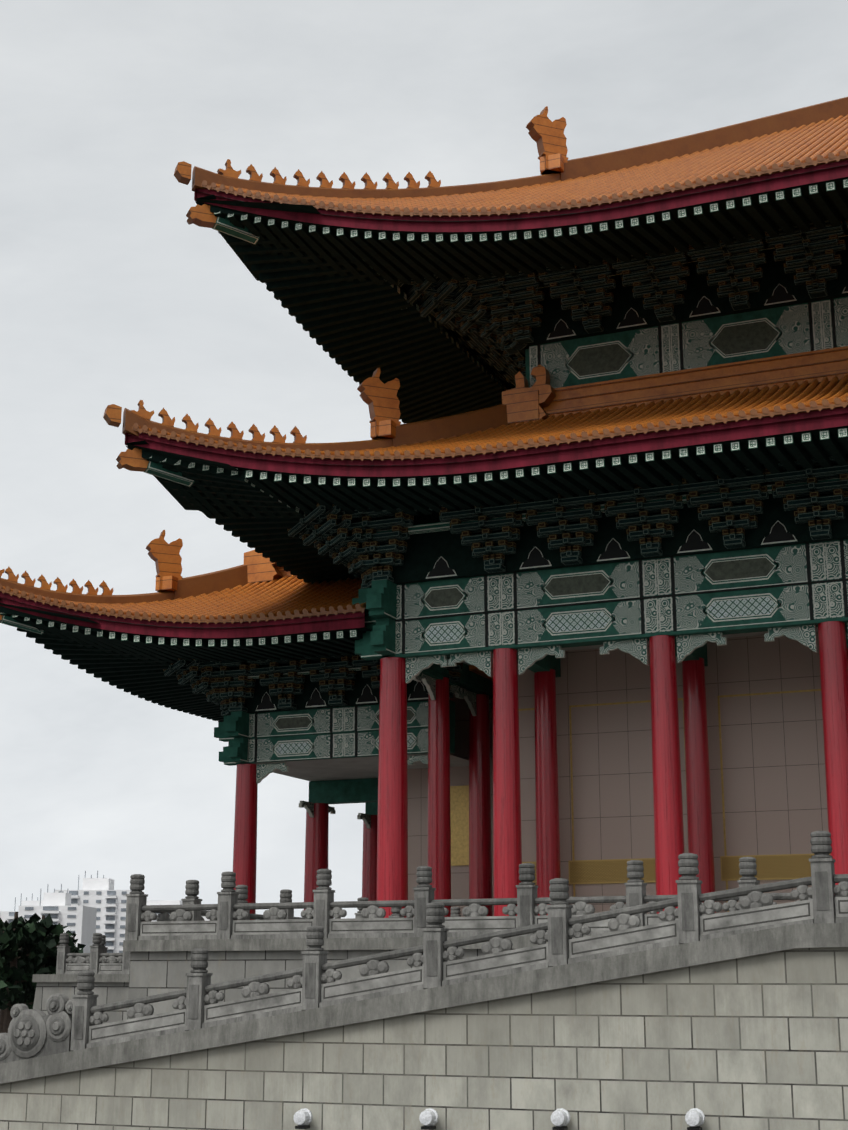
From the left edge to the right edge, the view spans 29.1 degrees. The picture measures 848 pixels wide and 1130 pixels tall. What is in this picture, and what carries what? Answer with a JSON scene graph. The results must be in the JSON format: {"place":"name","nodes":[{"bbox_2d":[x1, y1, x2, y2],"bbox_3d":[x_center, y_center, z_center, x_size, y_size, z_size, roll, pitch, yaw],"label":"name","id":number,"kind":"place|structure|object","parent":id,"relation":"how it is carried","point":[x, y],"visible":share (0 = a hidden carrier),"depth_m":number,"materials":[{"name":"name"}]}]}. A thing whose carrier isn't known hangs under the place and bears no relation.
{"place":"outdoors","nodes":[
{"label":"outdoors","id":0,"kind":"place"},
{"bbox_2d":[0,1009,4,1032],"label":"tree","id":1,"kind":"object","parent":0,"point":[1,1019],"depth_m":97.76,"materials":[{"name":"green plant"}]},
{"bbox_2d":[0,599,223,721],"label":"eave rafters","id":2,"kind":"object","parent":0,"point":[148,681],"visible":0.4,"depth_m":69.71,"materials":[{"name":"green wood"}]},
{"bbox_2d":[0,584,371,664],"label":"roof eave","id":3,"kind":"object","parent":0,"point":[212,639],"visible":0.81,"depth_m":62.93,"materials":[{"name":"wood"}]},
{"bbox_2d":[1,575,368,627],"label":"porch roof tiles","id":4,"kind":"object","parent":3,"relation":"on","point":[284,594],"visible":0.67,"depth_m":65.11,"materials":[{"name":"orange tile"}]},
{"bbox_2d":[0,530,492,680],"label":"roof ridge","id":5,"kind":"structure","parent":4,"relation":"on","point":[172,583],"depth_m":68.40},
{"bbox_2d":[233,764,377,919],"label":"porch columns","id":6,"kind":"structure","parent":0,"point":[245,844],"depth_m":72.08,"materials":[{"name":"red paint"}]},
{"bbox_2d":[214,700,454,828],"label":"painted porch beams","id":7,"kind":"structure","parent":6,"relation":"on","point":[319,734],"depth_m":67.05,"materials":[{"name":"green paint"}]},
{"bbox_2d":[0,615,462,715],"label":"roof brackets","id":8,"kind":"object","parent":7,"relation":"on","point":[269,685],"visible":0.62,"depth_m":66.44,"materials":[{"name":"wood"}]},
{"bbox_2d":[195,188,508,423],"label":"roof eave","id":9,"kind":"object","parent":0,"point":[359,331],"visible":0.33,"depth_m":66.77,"materials":[{"name":"green wood"}]},
{"bbox_2d":[249,753,468,780],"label":"porch ceiling","id":10,"kind":"structure","parent":0,"point":[339,769],"depth_m":68.91,"materials":[{"name":"white paint"}]},
{"bbox_2d":[0,0,847,918],"label":"sky","id":11,"kind":"structure","parent":0,"point":[109,295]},
{"bbox_2d":[103,346,847,451],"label":"roof ridge","id":12,"kind":"structure","parent":0,"point":[541,398],"depth_m":61.60,"materials":[{"name":"tile"}]},
{"bbox_2d":[525,236,847,387],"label":"painted wall","id":13,"kind":"structure","parent":12,"relation":"on","point":[786,330],"depth_m":62.02,"materials":[{"name":"green paint"}]},
{"bbox_2d":[198,115,847,220],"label":"roof tiles","id":14,"kind":"object","parent":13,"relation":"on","point":[813,140],"visible":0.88,"depth_m":60.79,"materials":[{"name":"orange tile"}]},
{"bbox_2d":[212,216,847,389],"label":"roof brackets","id":15,"kind":"object","parent":13,"relation":"on","point":[495,326],"visible":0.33,"depth_m":61.97,"materials":[{"name":"green wood"}]},
{"bbox_2d":[193,150,847,285],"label":"roof eave","id":16,"kind":"object","parent":15,"relation":"on","point":[444,245],"visible":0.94,"depth_m":57.36,"materials":[{"name":"wood"}]},
{"bbox_2d":[186,204,216,227],"bbox_3d":[-8.291,-13.074,60.947,1.080,0.760,0.500,6,-15,-21],"label":"roof ornament","id":17,"kind":"object","parent":16,"relation":"attached to","point":[201,216],"visible":0.81,"depth_m":60.74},
{"bbox_2d":[174,97,847,198],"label":"roof ridge","id":18,"kind":"structure","parent":0,"point":[547,135],"depth_m":67.31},
{"bbox_2d":[193,190,845,297],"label":"roof deck side","id":19,"kind":"structure","parent":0,"point":[405,288],"depth_m":67.99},
{"label":"ground","id":20,"kind":"structure","parent":0,"visible":0},
{"bbox_2d":[0,918,37,1003],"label":"tree","id":21,"kind":"object","parent":20,"relation":"on","point":[27,950],"visible":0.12,"depth_m":72.76,"materials":[{"name":"green plant"}]},
{"bbox_2d":[0,893,42,922],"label":"apartment","id":22,"kind":"structure","parent":20,"relation":"on","point":[8,916],"depth_m":430.91,"materials":[{"name":"white concrete"}]},
{"bbox_2d":[0,912,75,1032],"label":"tree","id":23,"kind":"object","parent":20,"relation":"on","point":[16,932],"visible":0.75,"depth_m":69.84,"materials":[{"name":"green plant"}]},
{"bbox_2d":[17,915,82,1005],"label":"tree","id":24,"kind":"object","parent":20,"relation":"on","point":[33,964],"visible":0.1,"depth_m":73.64,"materials":[{"name":"green plant"}]},
{"bbox_2d":[17,926,85,992],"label":"tree","id":25,"kind":"object","parent":20,"relation":"on","point":[79,946],"depth_m":85.34,"materials":[{"name":"green plant"}]},
{"bbox_2d":[18,884,96,952],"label":"apartment","id":26,"kind":"structure","parent":20,"relation":"on","point":[80,921],"depth_m":354.78,"materials":[{"name":"white concrete"}]},
{"bbox_2d":[50,925,77,966],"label":"tree","id":27,"kind":"object","parent":20,"relation":"on","point":[73,935],"depth_m":88.94,"materials":[{"name":"green plant"}]},
{"bbox_2d":[55,871,131,952],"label":"apartment","id":28,"kind":"structure","parent":20,"relation":"on","point":[105,898],"depth_m":384.61,"materials":[{"name":"white concrete"}]},
{"bbox_2d":[146,900,210,921],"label":"apartment","id":29,"kind":"structure","parent":20,"relation":"on","point":[164,902],"depth_m":488.02,"materials":[{"name":"white concrete"}]},
{"bbox_2d":[32,935,590,1023],"bbox_3d":[18.151,15.912,58.103,40.073,4.050,60.120,-6,-15,22],"label":"terrace podium","id":30,"kind":"object","parent":20,"relation":"on","point":[159,967],"visible":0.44,"depth_m":36.33,"materials":[{"name":"stone"}]},
{"bbox_2d":[56,933,129,973],"bbox_3d":[-9.593,15.530,64.912,3.211,1.505,12.370,-6,-15,22],"label":"balustrade","id":31,"kind":"object","parent":30,"relation":"on","point":[98,959],"visible":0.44,"depth_m":59.54,"materials":[{"name":"stone"}]},
{"bbox_2d":[125,857,840,939],"bbox_3d":[5.797,9.214,42.935,19.052,1.505,19.970,-6,-15,22],"label":"terrace balustrade","id":32,"kind":"object","parent":30,"relation":"on","point":[229,915],"visible":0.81,"depth_m":35.52,"materials":[{"name":"stone"}]},
{"bbox_2d":[377,621,847,917],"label":"columns","id":33,"kind":"structure","parent":30,"relation":"on","point":[392,856],"depth_m":57.83,"materials":[{"name":"red paint"}]},
{"bbox_2d":[352,539,847,715],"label":"painted hall beams","id":34,"kind":"structure","parent":33,"relation":"on","point":[538,620],"depth_m":56.68,"materials":[{"name":"green paint"}]},
{"bbox_2d":[144,454,847,588],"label":"roof brackets","id":35,"kind":"object","parent":34,"relation":"on","point":[802,505],"visible":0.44,"depth_m":56.36,"materials":[{"name":"paint"}]},
{"bbox_2d":[123,423,355,583],"bbox_3d":[-1.982,-0.313,69.820,4.962,3.472,30.296,-7,-16,24],"label":"roof eave","id":36,"kind":"object","parent":35,"relation":"on","point":[270,538],"visible":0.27,"depth_m":61.28,"materials":[{"name":"wood"}]},
{"bbox_2d":[116,447,148,471],"bbox_3d":[-10.304,-3.763,57.763,1.080,0.760,0.500,6,-15,-21],"label":"roof ornament","id":37,"kind":"object","parent":36,"relation":"attached to","point":[131,460],"visible":0.79,"depth_m":57.55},
{"bbox_2d":[124,434,439,524],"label":"roof deck","id":38,"kind":"structure","parent":35,"relation":"on","point":[420,518],"depth_m":67.18,"materials":[{"name":"tile"}]},
{"bbox_2d":[123,396,847,518],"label":"roof eave","id":39,"kind":"object","parent":35,"relation":"on","point":[640,456],"visible":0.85,"depth_m":53.63,"materials":[{"name":"wood"}]},
{"bbox_2d":[125,374,847,465],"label":"roof tiles","id":40,"kind":"object","parent":39,"relation":"on","point":[746,400],"visible":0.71,"depth_m":58.32,"materials":[{"name":"orange tile"}]},
{"bbox_2d":[407,627,829,916],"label":"hall wall","id":41,"kind":"structure","parent":30,"relation":"on","point":[766,757],"depth_m":60.24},
{"bbox_2d":[0,923,847,1129],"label":"ramp wall","id":42,"kind":"structure","parent":20,"relation":"on","point":[746,1031],"depth_m":28.03,"materials":[{"name":"grey stone"}]},
{"bbox_2d":[0,994,73,1063],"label":"carved drum stone","id":43,"kind":"object","parent":42,"relation":"on","point":[33,1033],"visible":0.98,"depth_m":32.03,"materials":[{"name":"grey stone"}]},
{"bbox_2d":[70,831,847,1050],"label":"ramp balustrade","id":44,"kind":"object","parent":42,"relation":"on","point":[197,1004],"visible":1,"depth_m":28.93,"materials":[{"name":"grey stone"}]},
{"bbox_2d":[294,1108,704,1129],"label":"lamps","id":45,"kind":"object","parent":42,"relation":"attached to","point":[560,1118],"depth_m":27.36,"materials":[{"name":"plastic"}]}
]}

